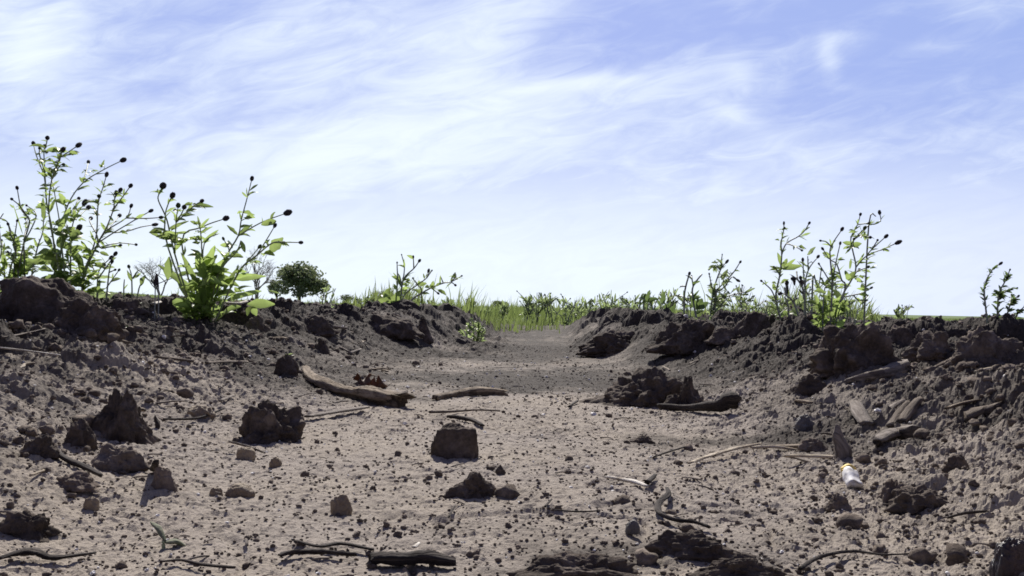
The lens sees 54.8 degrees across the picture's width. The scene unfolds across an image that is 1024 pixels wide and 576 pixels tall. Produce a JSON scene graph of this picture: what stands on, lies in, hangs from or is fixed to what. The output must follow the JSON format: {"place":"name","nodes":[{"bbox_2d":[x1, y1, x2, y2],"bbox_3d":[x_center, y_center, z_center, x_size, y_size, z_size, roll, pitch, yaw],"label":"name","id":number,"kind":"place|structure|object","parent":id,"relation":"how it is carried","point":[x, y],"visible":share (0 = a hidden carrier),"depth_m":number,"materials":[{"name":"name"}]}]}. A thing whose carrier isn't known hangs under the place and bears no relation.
{"place":"outdoors","nodes":[
{"label":"outdoors","id":0,"kind":"place"},
{"bbox_2d":[0,287,1023,575],"bbox_3d":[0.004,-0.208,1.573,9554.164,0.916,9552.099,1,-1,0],"label":"ground","id":1,"kind":"structure","parent":0,"point":[550,343],"depth_m":0.95,"materials":[{"name":"soil"}]},
{"bbox_2d":[0,185,52,291],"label":"seeding weed","id":2,"kind":"object","parent":1,"relation":"on","point":[23,266],"visible":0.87,"depth_m":2.09,"materials":[{"name":"green plant"}]},
{"bbox_2d":[0,509,60,542],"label":"soil clod","id":3,"kind":"object","parent":1,"relation":"on","point":[27,525],"visible":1,"depth_m":0.58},
{"bbox_2d":[18,434,59,459],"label":"soil clod","id":4,"kind":"object","parent":1,"relation":"on","point":[44,446],"visible":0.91,"depth_m":0.76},
{"bbox_2d":[0,275,93,325],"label":"clod","id":5,"kind":"object","parent":1,"relation":"on","point":[32,299],"visible":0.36,"depth_m":1.49,"materials":[{"name":"soil"}]},
{"bbox_2d":[0,547,96,560],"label":"bark strip","id":6,"kind":"object","parent":1,"relation":"on","point":[36,551],"visible":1,"depth_m":0.55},
{"bbox_2d":[30,135,126,286],"bbox_3d":[-0.937,-0.127,2.006,0.206,0.385,0.343,1,-1,0],"label":"seeding weed","id":7,"kind":"object","parent":1,"relation":"on","point":[53,253],"visible":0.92,"depth_m":2.00,"materials":[{"name":"green plant"}]},
{"bbox_2d":[56,470,100,491],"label":"soil clod","id":8,"kind":"object","parent":1,"relation":"on","point":[79,481],"visible":1,"depth_m":0.69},
{"bbox_2d":[63,418,98,450],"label":"soil clod","id":9,"kind":"object","parent":1,"relation":"on","point":[80,432],"visible":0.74,"depth_m":0.83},
{"bbox_2d":[58,448,103,477],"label":"crooked twig","id":10,"kind":"object","parent":1,"relation":"on","point":[76,463],"visible":0.91,"depth_m":0.75,"materials":[{"name":"wood"}]},
{"bbox_2d":[51,297,128,341],"bbox_3d":[-0.593,0.045,1.384,0.106,0.064,0.094,1,-1,0],"label":"soil clod","id":11,"kind":"object","parent":1,"relation":"on","point":[84,315],"visible":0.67,"depth_m":1.37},
{"bbox_2d":[83,496,99,510],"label":"stone","id":12,"kind":"object","parent":1,"relation":"on","point":[91,503],"visible":1,"depth_m":0.66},
{"bbox_2d":[89,251,120,300],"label":"weed","id":13,"kind":"object","parent":1,"relation":"on","point":[111,261],"visible":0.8,"depth_m":2.10,"materials":[{"name":"green plant"}]},
{"bbox_2d":[59,171,162,293],"bbox_3d":[-0.844,-0.101,2.039,0.215,0.286,0.226,1,-1,0],"label":"seeding weed","id":14,"kind":"object","parent":1,"relation":"on","point":[84,271],"visible":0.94,"depth_m":2.04,"materials":[{"name":"green plant"}]},
{"bbox_2d":[90,443,149,472],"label":"soil clod","id":15,"kind":"object","parent":1,"relation":"on","point":[112,457],"visible":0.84,"depth_m":0.78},
{"bbox_2d":[90,388,160,444],"bbox_3d":[-0.368,0.126,0.929,0.069,0.063,0.048,1,-1,0],"label":"stump clod","id":16,"kind":"object","parent":1,"relation":"on","point":[119,418],"visible":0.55,"depth_m":0.92,"materials":[{"name":"soil"}]},
{"bbox_2d":[110,297,150,314],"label":"soil clod","id":17,"kind":"object","parent":1,"relation":"on","point":[128,304],"visible":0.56,"depth_m":1.90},
{"bbox_2d":[123,265,145,303],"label":"weed","id":18,"kind":"object","parent":1,"relation":"on","point":[130,277],"visible":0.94,"depth_m":2.00,"materials":[{"name":"green plant"}]},
{"bbox_2d":[151,273,158,317],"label":"withered weed","id":19,"kind":"object","parent":1,"relation":"on","point":[156,281],"visible":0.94,"depth_m":1.90,"materials":[{"name":"black plant"}]},
{"bbox_2d":[134,256,186,294],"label":"bare tree","id":20,"kind":"object","parent":1,"relation":"on","point":[147,272],"visible":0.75,"depth_m":109.29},
{"bbox_2d":[150,465,177,491],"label":"soil clod","id":21,"kind":"object","parent":1,"relation":"on","point":[163,479],"visible":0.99,"depth_m":0.73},
{"bbox_2d":[150,521,185,548],"bbox_3d":[-0.207,0.152,0.591,0.024,0.021,0.010,1,-1,0],"label":"sprout","id":22,"kind":"object","parent":1,"relation":"on","point":[158,529],"visible":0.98,"depth_m":0.59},
{"bbox_2d":[160,558,235,568],"bbox_3d":[-0.173,0.152,0.545,0.043,0.003,0.010,1,-1,0],"label":"thin root","id":23,"kind":"object","parent":1,"relation":"on","point":[201,563],"visible":1,"depth_m":0.54,"materials":[{"name":"brown plant"}]},
{"bbox_2d":[187,405,215,418],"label":"stone","id":24,"kind":"object","parent":1,"relation":"on","point":[197,410],"visible":0.77,"depth_m":1.11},
{"bbox_2d":[149,176,302,321],"bbox_3d":[-0.609,-0.082,2.084,0.356,0.331,0.178,1,-1,0],"label":"leafy weed","id":25,"kind":"object","parent":1,"relation":"on","point":[214,277],"visible":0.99,"depth_m":2.09,"materials":[{"name":"green plant"}]},
{"bbox_2d":[225,483,254,497],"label":"stone","id":26,"kind":"object","parent":1,"relation":"on","point":[244,490],"visible":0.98,"depth_m":0.73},
{"bbox_2d":[236,447,255,460],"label":"stone","id":27,"kind":"object","parent":1,"relation":"on","point":[247,453],"visible":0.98,"depth_m":0.91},
{"bbox_2d":[245,314,270,332],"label":"soil clod","id":28,"kind":"object","parent":1,"relation":"on","point":[256,322],"visible":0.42,"depth_m":2.17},
{"bbox_2d":[239,246,282,298],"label":"bare tree","id":29,"kind":"object","parent":1,"relation":"on","point":[269,268],"visible":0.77,"depth_m":114.34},
{"bbox_2d":[238,399,305,444],"bbox_3d":[-0.255,0.147,1.051,0.078,0.057,0.072,1,-1,0],"label":"soil clod","id":30,"kind":"object","parent":1,"relation":"on","point":[264,422],"visible":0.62,"depth_m":1.04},
{"bbox_2d":[274,353,298,376],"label":"soil clod","id":31,"kind":"object","parent":1,"relation":"on","point":[286,363],"visible":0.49,"depth_m":1.64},
{"bbox_2d":[271,261,330,300],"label":"round tree","id":32,"kind":"object","parent":1,"relation":"on","point":[303,280],"visible":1,"depth_m":118.64,"materials":[{"name":"green plant"}]},
{"bbox_2d":[277,548,356,557],"bbox_3d":[-0.113,0.154,0.574,0.046,0.005,0.010,1,-1,-13],"label":"bark strip","id":33,"kind":"object","parent":1,"relation":"on","point":[316,551],"visible":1,"depth_m":0.57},
{"bbox_2d":[313,338,329,354],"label":"soil clod","id":34,"kind":"object","parent":1,"relation":"on","point":[321,346],"visible":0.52,"depth_m":2.11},
{"bbox_2d":[307,315,339,336],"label":"soil clod","id":35,"kind":"object","parent":1,"relation":"on","point":[321,326],"visible":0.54,"depth_m":2.39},
{"bbox_2d":[317,283,339,307],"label":"thin weed","id":36,"kind":"object","parent":1,"relation":"on","point":[326,289],"visible":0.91,"depth_m":3.57,"materials":[{"name":"green plant"}]},
{"bbox_2d":[294,540,373,550],"bbox_3d":[-0.107,0.154,0.591,0.050,0.004,0.010,1,-1,2],"label":"bark strip","id":37,"kind":"object","parent":1,"relation":"on","point":[337,543],"visible":1,"depth_m":0.59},
{"bbox_2d":[304,406,369,417],"bbox_3d":[-0.223,0.160,1.277,0.019,0.006,0.157,1,-1,18],"label":"stick","id":38,"kind":"object","parent":1,"relation":"on","point":[336,411],"visible":1,"depth_m":1.26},
{"bbox_2d":[330,494,352,515],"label":"stone","id":39,"kind":"object","parent":1,"relation":"on","point":[341,504],"visible":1,"depth_m":0.69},
{"bbox_2d":[301,366,415,407],"bbox_3d":[-0.286,0.159,1.597,0.071,0.040,0.446,2,-1,-32],"label":"curved log","id":40,"kind":"object","parent":1,"relation":"on","point":[377,395],"visible":0.92,"depth_m":1.47,"materials":[{"name":"brown wood"}]},
{"bbox_2d":[353,373,371,385],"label":"dry leaf","id":41,"kind":"object","parent":1,"relation":"on","point":[366,380],"visible":0.71,"depth_m":1.78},
{"bbox_2d":[371,314,424,339],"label":"soil clod","id":42,"kind":"object","parent":1,"relation":"on","point":[387,326],"visible":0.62,"depth_m":2.97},
{"bbox_2d":[365,549,456,565],"bbox_3d":[-0.058,0.155,0.568,0.053,0.009,0.016,1,-1,-7],"label":"bark strip","id":43,"kind":"object","parent":1,"relation":"on","point":[422,556],"visible":1,"depth_m":0.56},
{"bbox_2d":[378,254,462,303],"bbox_3d":[-0.422,-0.010,4.586,0.393,0.302,0.209,1,-1,0],"label":"branching weed","id":44,"kind":"object","parent":1,"relation":"on","point":[396,296],"visible":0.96,"depth_m":4.60,"materials":[{"name":"green plant"}]},
{"bbox_2d":[417,317,433,343],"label":"soil clod","id":45,"kind":"object","parent":1,"relation":"on","point":[422,327],"visible":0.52,"depth_m":3.14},
{"bbox_2d":[430,422,478,459],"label":"rock","id":46,"kind":"object","parent":1,"relation":"on","point":[452,440],"visible":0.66,"depth_m":0.93,"materials":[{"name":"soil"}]},
{"bbox_2d":[429,409,499,412],"bbox_3d":[-0.070,0.172,1.379,0.109,0.005,0.026,2,-1,-28],"label":"thin stick","id":47,"kind":"object","parent":1,"relation":"on","point":[448,411],"visible":0.99,"depth_m":1.38,"materials":[{"name":"brown wood"}]},
{"bbox_2d":[446,415,484,426],"bbox_3d":[-0.056,0.171,1.280,0.020,0.007,0.085,2,-1,-38],"label":"curled bark","id":48,"kind":"object","parent":1,"relation":"on","point":[466,418],"visible":1,"depth_m":1.29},
{"bbox_2d":[443,471,495,498],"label":"soil clod","id":49,"kind":"object","parent":1,"relation":"on","point":[474,484],"visible":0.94,"depth_m":0.75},
{"bbox_2d":[431,387,507,400],"bbox_3d":[-0.078,0.173,1.607,0.046,0.020,0.198,0,-1,35],"label":"broken stick","id":50,"kind":"object","parent":1,"relation":"on","point":[477,391],"visible":0.98,"depth_m":1.63,"materials":[{"name":"brown wood"}]},
{"bbox_2d":[458,316,486,341],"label":"seedling","id":51,"kind":"object","parent":1,"relation":"on","point":[480,333],"visible":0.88,"depth_m":3.93,"materials":[{"name":"green plant"}]},
{"bbox_2d":[0,295,988,575],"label":"straw litter","id":52,"kind":"object","parent":1,"relation":"on","point":[454,465],"visible":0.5,"depth_m":0.85,"materials":[{"name":"plant"}]},
{"bbox_2d":[6,309,1008,575],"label":"sand grains","id":53,"kind":"object","parent":1,"relation":"on","point":[484,431],"visible":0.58,"depth_m":0.96,"materials":[{"name":"sand"}]},
{"bbox_2d":[0,293,1023,575],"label":"soil crumbs","id":54,"kind":"object","parent":1,"relation":"on","point":[956,553],"visible":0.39,"depth_m":0.92,"materials":[{"name":"soil"}]},
{"bbox_2d":[0,292,1023,575],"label":"soil grit","id":55,"kind":"object","parent":1,"relation":"on","point":[430,476],"visible":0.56,"depth_m":0.78,"materials":[{"name":"soil"}]},
{"bbox_2d":[519,294,538,321],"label":"thin weed","id":56,"kind":"object","parent":1,"relation":"on","point":[528,304],"visible":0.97,"depth_m":8.18,"materials":[{"name":"green plant"}]},
{"bbox_2d":[516,291,550,324],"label":"thin weed","id":57,"kind":"object","parent":1,"relation":"on","point":[537,311],"visible":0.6,"depth_m":8.47,"materials":[{"name":"green plant"}]},
{"bbox_2d":[537,293,570,323],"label":"thin weed","id":58,"kind":"object","parent":1,"relation":"on","point":[547,301],"visible":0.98,"depth_m":8.39,"materials":[{"name":"green plant"}]},
{"bbox_2d":[550,300,579,324],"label":"thin weed","id":59,"kind":"object","parent":1,"relation":"on","point":[566,320],"visible":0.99,"depth_m":8.18,"materials":[{"name":"green plant"}]},
{"bbox_2d":[506,551,639,575],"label":"soil clod","id":60,"kind":"object","parent":1,"relation":"on","point":[566,563],"visible":1,"depth_m":0.54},
{"bbox_2d":[557,294,598,322],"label":"thin weed","id":61,"kind":"object","parent":1,"relation":"on","point":[577,306],"visible":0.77,"depth_m":8.79,"materials":[{"name":"green plant"}]},
{"bbox_2d":[575,329,634,356],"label":"soil clod","id":62,"kind":"object","parent":1,"relation":"on","point":[609,343],"visible":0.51,"depth_m":2.92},
{"bbox_2d":[589,290,627,309],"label":"thin weed","id":63,"kind":"object","parent":1,"relation":"on","point":[594,301],"visible":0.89,"depth_m":8.00,"materials":[{"name":"green plant"}]},
{"bbox_2d":[605,475,648,486],"bbox_3d":[0.095,0.157,0.800,0.008,0.004,0.052,2,-1,-34],"label":"bleached fragment","id":64,"kind":"object","parent":1,"relation":"on","point":[633,481],"visible":1,"depth_m":0.80,"materials":[{"name":"white wood"}]},
{"bbox_2d":[619,294,639,308],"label":"thin weed","id":65,"kind":"object","parent":1,"relation":"on","point":[624,301],"visible":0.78,"depth_m":7.38,"materials":[{"name":"green plant"}]},
{"bbox_2d":[625,519,639,534],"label":"stone","id":66,"kind":"object","parent":1,"relation":"on","point":[632,527],"visible":1,"depth_m":0.64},
{"bbox_2d":[579,366,704,407],"bbox_3d":[0.203,0.162,1.550,0.228,0.081,0.154,1,-1,0],"label":"soil clod","id":67,"kind":"object","parent":1,"relation":"on","point":[654,386],"visible":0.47,"depth_m":1.52,"materials":[{"name":"soil"}]},
{"bbox_2d":[630,435,654,443],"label":"soil clod","id":68,"kind":"object","parent":1,"relation":"on","point":[643,439],"visible":1,"depth_m":1.08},
{"bbox_2d":[638,290,675,312],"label":"dark leaf weed","id":69,"kind":"object","parent":1,"relation":"on","point":[647,298],"visible":0.66,"depth_m":4.79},
{"bbox_2d":[658,287,678,308],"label":"thin weed","id":70,"kind":"object","parent":1,"relation":"on","point":[669,298],"visible":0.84,"depth_m":5.20,"materials":[{"name":"green plant"}]},
{"bbox_2d":[644,319,714,354],"bbox_3d":[0.425,0.119,2.382,0.206,0.091,0.150,1,-1,0],"label":"soil clod","id":71,"kind":"object","parent":1,"relation":"on","point":[687,337],"visible":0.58,"depth_m":2.35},
{"bbox_2d":[659,375,702,410],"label":"soil clod","id":72,"kind":"object","parent":1,"relation":"on","point":[689,393],"visible":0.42,"depth_m":1.45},
{"bbox_2d":[654,487,710,528],"bbox_3d":[0.113,0.157,0.712,0.029,0.008,0.115,1,-1,-5],"label":"crooked root","id":73,"kind":"object","parent":1,"relation":"on","point":[660,501],"visible":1,"depth_m":0.68,"materials":[{"name":"brown plant"}]},
{"bbox_2d":[674,291,698,317],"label":"thin weed","id":74,"kind":"object","parent":1,"relation":"on","point":[688,300],"visible":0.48,"depth_m":5.00,"materials":[{"name":"green plant"}]},
{"bbox_2d":[674,272,707,317],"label":"twiggy weed","id":75,"kind":"object","parent":1,"relation":"on","point":[697,304],"visible":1,"depth_m":4.20,"materials":[{"name":"green plant"}]},
{"bbox_2d":[656,391,741,411],"bbox_3d":[0.253,0.157,1.377,0.038,0.037,0.170,2,-1,-33],"label":"knobbed stick","id":76,"kind":"object","parent":1,"relation":"on","point":[727,401],"visible":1,"depth_m":1.32,"materials":[{"name":"wood"}]},
{"bbox_2d":[644,529,756,562],"bbox_3d":[0.115,0.156,0.592,0.072,0.021,0.037,1,-1,0],"label":"soil clod","id":77,"kind":"object","parent":1,"relation":"on","point":[695,545],"visible":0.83,"depth_m":0.58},
{"bbox_2d":[689,254,746,319],"bbox_3d":[0.745,0.012,3.598,0.200,0.280,0.118,1,-1,0],"label":"branching weed","id":78,"kind":"object","parent":1,"relation":"on","point":[714,299],"visible":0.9,"depth_m":3.60,"materials":[{"name":"green plant"}]},
{"bbox_2d":[704,326,736,344],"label":"soil clod","id":79,"kind":"object","parent":1,"relation":"on","point":[720,335],"visible":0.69,"depth_m":2.29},
{"bbox_2d":[687,443,761,463],"bbox_3d":[0.209,0.165,0.988,0.018,0.006,0.196,0,-1,33],"label":"long splinter","id":80,"kind":"object","parent":1,"relation":"on","point":[721,452],"visible":0.99,"depth_m":1.00,"materials":[{"name":"wood"}]},
{"bbox_2d":[717,284,754,312],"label":"thin weed","id":81,"kind":"object","parent":1,"relation":"on","point":[738,305],"visible":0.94,"depth_m":3.58,"materials":[{"name":"green plant"}]},
{"bbox_2d":[686,553,786,575],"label":"soil clod","id":82,"kind":"object","parent":1,"relation":"on","point":[737,564],"visible":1,"depth_m":0.55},
{"bbox_2d":[732,311,771,336],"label":"soil clod","id":83,"kind":"object","parent":1,"relation":"on","point":[753,323],"visible":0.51,"depth_m":2.29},
{"bbox_2d":[750,445,794,450],"bbox_3d":[0.275,0.167,1.029,0.058,0.005,0.008,4,10,-7],"label":"straw piece","id":84,"kind":"object","parent":1,"relation":"on","point":[770,446],"visible":0.92,"depth_m":1.03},
{"bbox_2d":[760,221,810,319],"bbox_3d":[0.631,-0.033,2.284,0.120,0.246,0.121,1,-1,10],"label":"branching weed","id":85,"kind":"object","parent":1,"relation":"on","point":[785,265],"visible":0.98,"depth_m":2.29,"materials":[{"name":"green plant"}]},
{"bbox_2d":[778,271,805,315],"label":"withered weed","id":86,"kind":"object","parent":1,"relation":"on","point":[793,279],"visible":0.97,"depth_m":2.25,"materials":[{"name":"black plant"}]},
{"bbox_2d":[793,414,814,430],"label":"stone","id":87,"kind":"object","parent":1,"relation":"on","point":[803,422],"visible":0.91,"depth_m":1.14,"materials":[{"name":"grey stone"}]},
{"bbox_2d":[787,373,826,396],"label":"soil clod","id":88,"kind":"object","parent":1,"relation":"on","point":[808,385],"visible":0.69,"depth_m":1.30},
{"bbox_2d":[784,454,832,458],"bbox_3d":[0.287,0.160,0.938,0.058,0.005,0.008,1,6,4],"label":"straw piece","id":89,"kind":"object","parent":1,"relation":"on","point":[813,456],"visible":0.88,"depth_m":0.94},
{"bbox_2d":[792,247,825,320],"bbox_3d":[0.720,0.014,2.402,0.084,0.230,0.078,1,-1,29],"label":"branching weed","id":90,"kind":"object","parent":1,"relation":"on","point":[805,279],"visible":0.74,"depth_m":2.40,"materials":[{"name":"green plant"}]},
{"bbox_2d":[798,437,827,451],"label":"soil clod","id":91,"kind":"object","parent":1,"relation":"on","point":[809,444],"visible":0.96,"depth_m":1.00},
{"bbox_2d":[824,492,852,511],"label":"soil clod","id":92,"kind":"object","parent":1,"relation":"on","point":[837,501],"visible":0.98,"depth_m":0.72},
{"bbox_2d":[832,424,851,459],"bbox_3d":[0.309,0.151,0.922,0.018,0.046,0.015,1,-1,0],"label":"grey splinter","id":93,"kind":"object","parent":1,"relation":"on","point":[842,449],"visible":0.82,"depth_m":0.92,"materials":[{"name":"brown wood"}]},
{"bbox_2d":[841,464,863,489],"bbox_3d":[0.273,0.152,0.794,0.014,0.018,0.026,1,-1,0],"label":"cigarette butt","id":94,"kind":"object","parent":1,"relation":"on","point":[850,476],"visible":1,"depth_m":0.79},
{"bbox_2d":[797,550,908,569],"bbox_3d":[0.198,0.159,0.583,0.086,0.006,0.029,2,-1,-20],"label":"thin root","id":95,"kind":"object","parent":1,"relation":"on","point":[809,562],"visible":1,"depth_m":0.59,"materials":[{"name":"brown plant"}]},
{"bbox_2d":[805,210,901,331],"bbox_3d":[0.753,-0.028,2.189,0.184,0.302,0.202,1,-1,0],"label":"branching weed","id":96,"kind":"object","parent":1,"relation":"on","point":[838,306],"visible":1,"depth_m":2.19,"materials":[{"name":"green plant"}]},
{"bbox_2d":[844,295,869,324],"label":"thin weed","id":97,"kind":"object","parent":1,"relation":"on","point":[851,311],"visible":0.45,"depth_m":2.98,"materials":[{"name":"green plant"}]},
{"bbox_2d":[807,322,909,378],"bbox_3d":[0.490,0.088,1.358,0.165,0.085,0.110,1,-1,0],"label":"clod","id":98,"kind":"object","parent":1,"relation":"on","point":[852,347],"visible":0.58,"depth_m":1.33,"materials":[{"name":"soil"}]},
{"bbox_2d":[849,400,874,425],"bbox_3d":[0.400,0.143,1.137,0.021,0.018,0.111,1,-1,12],"label":"wood chip","id":99,"kind":"object","parent":1,"relation":"on","point":[859,411],"visible":1,"depth_m":1.12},
{"bbox_2d":[843,359,911,383],"bbox_3d":[0.497,0.111,1.307,0.129,0.031,0.051,2,-1,-37],"label":"wood piece","id":100,"kind":"object","parent":1,"relation":"on","point":[890,369],"visible":0.98,"depth_m":1.27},
{"bbox_2d":[876,478,903,505],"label":"soil clod","id":101,"kind":"object","parent":1,"relation":"on","point":[886,495],"visible":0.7,"depth_m":0.73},
{"bbox_2d":[873,424,920,446],"bbox_3d":[0.363,0.143,0.954,0.085,0.020,0.031,2,-1,-41],"label":"wood chunk","id":102,"kind":"object","parent":1,"relation":"on","point":[893,434],"visible":0.91,"depth_m":0.97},
{"bbox_2d":[886,400,909,427],"bbox_3d":[0.418,0.136,1.069,0.014,0.024,0.078,0,-1,37],"label":"wood piece","id":103,"kind":"object","parent":1,"relation":"on","point":[897,413],"visible":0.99,"depth_m":1.07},
{"bbox_2d":[887,324,914,345],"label":"soil clod","id":104,"kind":"object","parent":1,"relation":"on","point":[902,334],"visible":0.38,"depth_m":1.70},
{"bbox_2d":[893,303,913,318],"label":"thin weed","id":105,"kind":"object","parent":1,"relation":"on","point":[899,314],"visible":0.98,"depth_m":2.61,"materials":[{"name":"green plant"}]},
{"bbox_2d":[897,396,924,423],"bbox_3d":[0.430,0.132,1.068,0.049,0.028,0.016,2,-1,-43],"label":"wood piece","id":106,"kind":"object","parent":1,"relation":"on","point":[909,411],"visible":1,"depth_m":1.07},
{"bbox_2d":[884,484,949,514],"bbox_3d":[0.293,0.152,0.717,0.054,0.022,0.045,1,-1,0],"label":"soil clod","id":107,"kind":"object","parent":1,"relation":"on","point":[918,499],"visible":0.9,"depth_m":0.70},
{"bbox_2d":[901,330,953,361],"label":"soil clod","id":108,"kind":"object","parent":1,"relation":"on","point":[927,345],"visible":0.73,"depth_m":1.39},
{"bbox_2d":[941,454,969,472],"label":"soil clod","id":109,"kind":"object","parent":1,"relation":"on","point":[954,461],"visible":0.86,"depth_m":0.77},
{"bbox_2d":[935,326,1023,368],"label":"soil clod","id":110,"kind":"object","parent":1,"relation":"on","point":[987,348],"visible":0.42,"depth_m":1.27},
{"bbox_2d":[963,400,1006,422],"bbox_3d":[0.480,0.126,1.005,0.042,0.024,0.023,1,-1,0],"label":"wood chunk","id":111,"kind":"object","parent":1,"relation":"on","point":[973,413],"visible":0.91,"depth_m":1.00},
{"bbox_2d":[979,261,1023,323],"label":"spiky weed","id":112,"kind":"object","parent":1,"relation":"on","point":[1000,295],"visible":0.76,"depth_m":1.89,"materials":[{"name":"green plant"}]},
{"bbox_2d":[989,536,1023,575],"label":"wet clod","id":113,"kind":"object","parent":1,"relation":"on","point":[1007,559],"visible":1,"depth_m":0.52,"materials":[{"name":"soil"}]},
{"bbox_2d":[0,0,1023,316],"label":"sky","id":114,"kind":"structure","parent":0,"point":[568,148],"materials":[{"name":"blue"}]},
{"bbox_2d":[78,274,963,333],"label":"grass","id":115,"kind":"structure","parent":0,"point":[494,314],"depth_m":6.23,"materials":[{"name":"plant"}]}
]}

